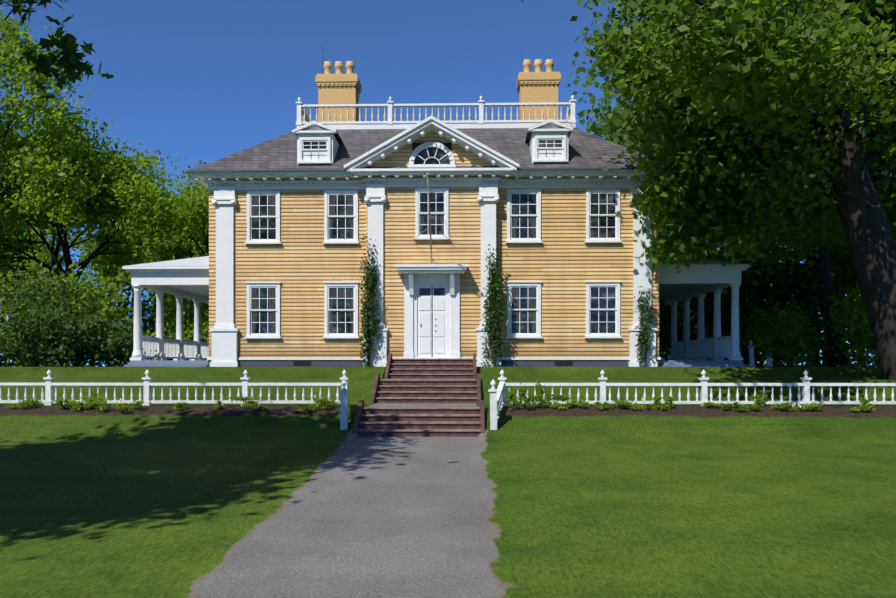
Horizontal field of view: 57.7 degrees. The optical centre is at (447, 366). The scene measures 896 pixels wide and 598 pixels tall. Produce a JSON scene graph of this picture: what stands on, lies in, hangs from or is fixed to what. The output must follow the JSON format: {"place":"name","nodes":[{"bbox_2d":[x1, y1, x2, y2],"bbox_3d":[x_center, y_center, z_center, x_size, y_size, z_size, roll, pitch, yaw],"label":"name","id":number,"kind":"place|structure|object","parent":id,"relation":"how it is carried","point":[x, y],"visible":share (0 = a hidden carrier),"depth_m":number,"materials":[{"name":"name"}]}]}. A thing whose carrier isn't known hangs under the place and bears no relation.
{"place":"outdoors","nodes":[
{"label":"outdoors","id":0,"kind":"place"},
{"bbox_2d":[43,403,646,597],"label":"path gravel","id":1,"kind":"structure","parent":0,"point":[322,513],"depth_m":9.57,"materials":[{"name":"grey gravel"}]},
{"bbox_2d":[251,195,535,332],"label":"window curtains","id":2,"kind":"object","parent":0,"point":[349,291],"visible":1,"depth_m":25.88,"materials":[{"name":"white fabric"}]},
{"bbox_2d":[293,143,572,365],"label":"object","id":3,"kind":"object","parent":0,"point":[308,363],"visible":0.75,"depth_m":25.59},
{"bbox_2d":[0,0,875,366],"label":"sky","id":4,"kind":"structure","parent":0,"point":[210,80],"materials":[{"name":"blue"}]},
{"bbox_2d":[0,367,895,597],"bbox_3d":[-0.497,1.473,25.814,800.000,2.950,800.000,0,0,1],"label":"ground","id":5,"kind":"structure","parent":0,"point":[742,510],"depth_m":13.34,"materials":[{"name":"green plant"}]},
{"bbox_2d":[0,217,80,365],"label":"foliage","id":6,"kind":"object","parent":5,"relation":"on","point":[24,246],"visible":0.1,"depth_m":83.77,"materials":[{"name":"green plant"}]},
{"bbox_2d":[0,301,101,366],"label":"shrub stems","id":7,"kind":"object","parent":5,"relation":"on","point":[28,333],"visible":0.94,"depth_m":26.32,"materials":[{"name":"green plant"}]},
{"bbox_2d":[0,0,113,99],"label":"leaves","id":8,"kind":"object","parent":5,"relation":"on","point":[69,62],"visible":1,"depth_m":3.30,"materials":[{"name":"green plant"}]},
{"bbox_2d":[0,261,113,366],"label":"shrub stems","id":9,"kind":"object","parent":5,"relation":"on","point":[42,296],"visible":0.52,"depth_m":31.90,"materials":[{"name":"green plant"}]},
{"bbox_2d":[0,7,139,240],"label":"foliage","id":10,"kind":"object","parent":5,"relation":"on","point":[11,33],"visible":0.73,"depth_m":43.50,"materials":[{"name":"green plant"}]},
{"bbox_2d":[0,261,154,366],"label":"hedge shrub stems","id":11,"kind":"object","parent":5,"relation":"on","point":[107,303],"visible":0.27,"depth_m":39.59,"materials":[{"name":"green plant"}]},
{"bbox_2d":[0,251,155,366],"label":"hedge shrub stems","id":12,"kind":"object","parent":5,"relation":"on","point":[94,280],"visible":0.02,"depth_m":68.42,"materials":[{"name":"green plant"}]},
{"bbox_2d":[0,128,202,364],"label":"tree","id":13,"kind":"object","parent":5,"relation":"on","point":[47,259],"visible":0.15,"depth_m":61.67,"materials":[{"name":"green plant"}]},
{"bbox_2d":[0,107,207,366],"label":"tree","id":14,"kind":"object","parent":5,"relation":"on","point":[137,179],"visible":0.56,"depth_m":44.90,"materials":[{"name":"green plant"}]},
{"bbox_2d":[57,313,158,366],"bbox_3d":[-11.740,-0.912,28.046,3.385,1.950,3.111,0,0,-22],"label":"shrub","id":15,"kind":"object","parent":5,"relation":"on","point":[119,345],"visible":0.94,"depth_m":27.48,"materials":[{"name":"green plant"}]},
{"bbox_2d":[53,280,189,366],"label":"hedge shrub stems","id":16,"kind":"object","parent":5,"relation":"on","point":[150,321],"visible":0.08,"depth_m":58.24,"materials":[{"name":"green plant"}]},
{"bbox_2d":[72,216,191,359],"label":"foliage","id":17,"kind":"object","parent":5,"relation":"on","point":[85,257],"visible":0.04,"depth_m":79.81,"materials":[{"name":"green plant"}]},
{"bbox_2d":[107,156,208,298],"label":"foliage","id":18,"kind":"object","parent":5,"relation":"on","point":[184,251],"visible":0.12,"depth_m":67.67,"materials":[{"name":"green plant"}]},
{"bbox_2d":[122,256,208,366],"bbox_3d":[-9.050,-1.802,30.836,3.060,4.000,10.000,0,0,1],"label":"porch","id":19,"kind":"object","parent":5,"relation":"on","point":[181,279],"visible":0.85,"depth_m":27.02,"materials":[{"name":"white paint"}]},
{"bbox_2d":[144,298,208,359],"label":"hedge shrub stems","id":20,"kind":"object","parent":5,"relation":"on","point":[189,324],"visible":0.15,"depth_m":46.97,"materials":[{"name":"green plant"}]},
{"bbox_2d":[146,172,208,341],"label":"foliage","id":21,"kind":"object","parent":5,"relation":"on","point":[198,211],"visible":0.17,"depth_m":49.87,"materials":[{"name":"green plant"}]},
{"bbox_2d":[352,353,484,436],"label":"garden steps","id":22,"kind":"structure","parent":5,"relation":"on","point":[431,380],"depth_m":21.11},
{"bbox_2d":[187,167,659,366],"bbox_3d":[-0.375,-2.885,30.558,15.340,6.565,10.550,0,0,1],"label":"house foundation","id":23,"kind":"object","parent":5,"relation":"on","point":[504,363],"visible":0.21,"depth_m":25.70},
{"bbox_2d":[209,131,658,356],"bbox_3d":[-0.371,-3.577,30.677,14.300,7.750,10.270,0,0,1],"label":"house siding","id":24,"kind":"object","parent":23,"relation":"on","point":[563,261],"visible":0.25,"depth_m":25.70,"materials":[{"name":"yellow wood"}]},
{"bbox_2d":[189,116,660,366],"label":"house trim","id":25,"kind":"structure","parent":5,"relation":"on","point":[373,182],"depth_m":25.57,"materials":[{"name":"white wood"}]},
{"bbox_2d":[357,236,381,366],"bbox_3d":[-2.461,-2.017,25.316,0.724,4.134,0.652,0,0,-32],"label":"climbing vine","id":26,"kind":"object","parent":25,"relation":"attached to","point":[368,314],"visible":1,"depth_m":25.27,"materials":[{"name":"green plant"}]},
{"bbox_2d":[193,115,660,169],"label":"house roof","id":27,"kind":"structure","parent":25,"relation":"on","point":[587,150],"depth_m":26.48,"materials":[{"name":"grey"}]},
{"bbox_2d":[414,173,451,263],"bbox_3d":[-0.537,-4.395,24.227,1.254,2.324,2.624,0,0,1],"label":"house flagpole","id":28,"kind":"object","parent":25,"relation":"attached to","point":[427,174],"visible":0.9,"depth_m":24.33,"materials":[{"name":"grey metal"}]},
{"bbox_2d":[252,140,614,332],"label":"window panes","id":29,"kind":"structure","parent":25,"relation":"in","point":[606,321],"depth_m":25.72,"materials":[{"name":"glass"}]},
{"bbox_2d":[296,95,575,125],"bbox_3d":[-0.373,-8.903,30.809,9.738,1.007,5.424,0,0,1],"label":"roof balustrade","id":30,"kind":"object","parent":25,"relation":"on","point":[303,118],"visible":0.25,"depth_m":28.17,"materials":[{"name":"white paint"}]},
{"bbox_2d":[315,48,560,124],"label":"chimneys","id":31,"kind":"object","parent":25,"relation":"on","point":[538,85],"visible":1,"depth_m":30.39,"materials":[{"name":"brick"}]},
{"bbox_2d":[0,405,895,424],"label":"flower bed soil","id":32,"kind":"structure","parent":5,"relation":"on","point":[846,415],"depth_m":18.70,"materials":[{"name":"brown soil"}]},
{"bbox_2d":[7,392,338,410],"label":"bedding plants","id":33,"kind":"object","parent":32,"relation":"on","point":[322,403],"visible":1,"depth_m":19.20,"materials":[{"name":"green plant"}]},
{"bbox_2d":[508,382,875,411],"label":"bedding plants","id":34,"kind":"object","parent":32,"relation":"on","point":[864,405],"visible":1,"depth_m":19.00,"materials":[{"name":"green plant"}]},
{"bbox_2d":[0,340,895,429],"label":"terrace fence","id":35,"kind":"object","parent":5,"relation":"on","point":[498,402],"visible":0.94,"depth_m":19.63,"materials":[{"name":"white paint"}]},
{"bbox_2d":[480,244,506,366],"bbox_3d":[1.424,-2.022,25.182,0.736,4.145,0.643,0,0,-29],"label":"climbing vine","id":36,"kind":"object","parent":5,"relation":"on","point":[493,325],"visible":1,"depth_m":25.17,"materials":[{"name":"green plant"}]},
{"bbox_2d":[634,286,654,366],"bbox_3d":[6.138,-1.237,25.253,0.692,2.574,0.480,0,0,1],"label":"climbing vine","id":37,"kind":"object","parent":5,"relation":"on","point":[643,331],"visible":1,"depth_m":25.23,"materials":[{"name":"green plant"}]},
{"bbox_2d":[659,256,749,366],"bbox_3d":[8.304,-1.802,30.389,3.060,4.000,10.000,0,0,1],"label":"porch","id":38,"kind":"object","parent":5,"relation":"on","point":[700,280],"visible":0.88,"depth_m":27.45,"materials":[{"name":"white paint"}]},
{"bbox_2d":[521,0,895,380],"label":"tree","id":39,"kind":"object","parent":5,"relation":"on","point":[761,133],"visible":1,"depth_m":21.46,"materials":[{"name":"green plant"}]},
{"bbox_2d":[659,308,763,364],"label":"hedge shrub stems","id":40,"kind":"object","parent":5,"relation":"on","point":[663,353],"visible":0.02,"depth_m":44.95,"materials":[{"name":"green plant"}]},
{"bbox_2d":[659,239,767,363],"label":"hedge shrub stems","id":41,"kind":"object","parent":5,"relation":"on","point":[663,321],"visible":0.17,"depth_m":36.88,"materials":[{"name":"green plant"}]},
{"bbox_2d":[567,59,895,332],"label":"tree","id":42,"kind":"object","parent":5,"relation":"on","point":[610,134],"visible":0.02,"depth_m":34.21,"materials":[{"name":"green plant"}]},
{"bbox_2d":[593,3,895,164],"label":"tree","id":43,"kind":"object","parent":5,"relation":"on","point":[619,117],"depth_m":30.24,"materials":[{"name":"green plant"}]},
{"bbox_2d":[660,232,834,366],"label":"hedge shrub stems","id":44,"kind":"object","parent":5,"relation":"on","point":[726,310],"visible":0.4,"depth_m":35.30,"materials":[{"name":"green plant"}]},
{"bbox_2d":[608,0,895,366],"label":"tree","id":45,"kind":"object","parent":5,"relation":"on","point":[823,268],"visible":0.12,"depth_m":28.04,"materials":[{"name":"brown plant"}]},
{"bbox_2d":[739,297,832,366],"bbox_3d":[11.496,-1.212,28.627,3.603,2.575,3.434,0,0,-45],"label":"shrub","id":46,"kind":"object","parent":5,"relation":"on","point":[791,329],"visible":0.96,"depth_m":27.96,"materials":[{"name":"green plant"}]},
{"bbox_2d":[708,228,876,366],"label":"hedge shrub stems","id":47,"kind":"object","parent":5,"relation":"on","point":[846,275],"visible":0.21,"depth_m":34.43,"materials":[{"name":"green plant"}]},
{"bbox_2d":[718,203,895,364],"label":"tree trunk","id":48,"kind":"object","parent":5,"relation":"on","point":[850,267],"depth_m":48.97,"materials":[{"name":"green plant"}]},
{"bbox_2d":[725,222,895,364],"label":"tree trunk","id":49,"kind":"object","parent":5,"relation":"on","point":[894,229],"depth_m":57.56,"materials":[{"name":"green plant"}]},
{"bbox_2d":[743,18,895,363],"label":"tree","id":50,"kind":"object","parent":5,"relation":"on","point":[888,210],"visible":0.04,"depth_m":39.60,"materials":[{"name":"green plant"}]},
{"bbox_2d":[771,236,893,366],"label":"hedge shrub stems","id":51,"kind":"object","parent":5,"relation":"on","point":[819,316],"depth_m":43.70,"materials":[{"name":"green plant"}]},
{"bbox_2d":[811,273,879,366],"bbox_3d":[14.208,-1.576,26.319,4.011,3.282,4.082,0,0,-44],"label":"shrub","id":52,"kind":"object","parent":5,"relation":"on","point":[854,305],"visible":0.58,"depth_m":26.46,"materials":[{"name":"green plant"}]},
{"bbox_2d":[842,282,876,366],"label":"shrub stems","id":53,"kind":"object","parent":5,"relation":"on","point":[873,345],"visible":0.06,"depth_m":29.52,"materials":[{"name":"green plant"}]},
{"bbox_2d":[838,2,895,236],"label":"tree","id":54,"kind":"object","parent":5,"relation":"on","point":[886,145],"visible":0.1,"depth_m":32.76,"materials":[{"name":"green plant"}]}
]}

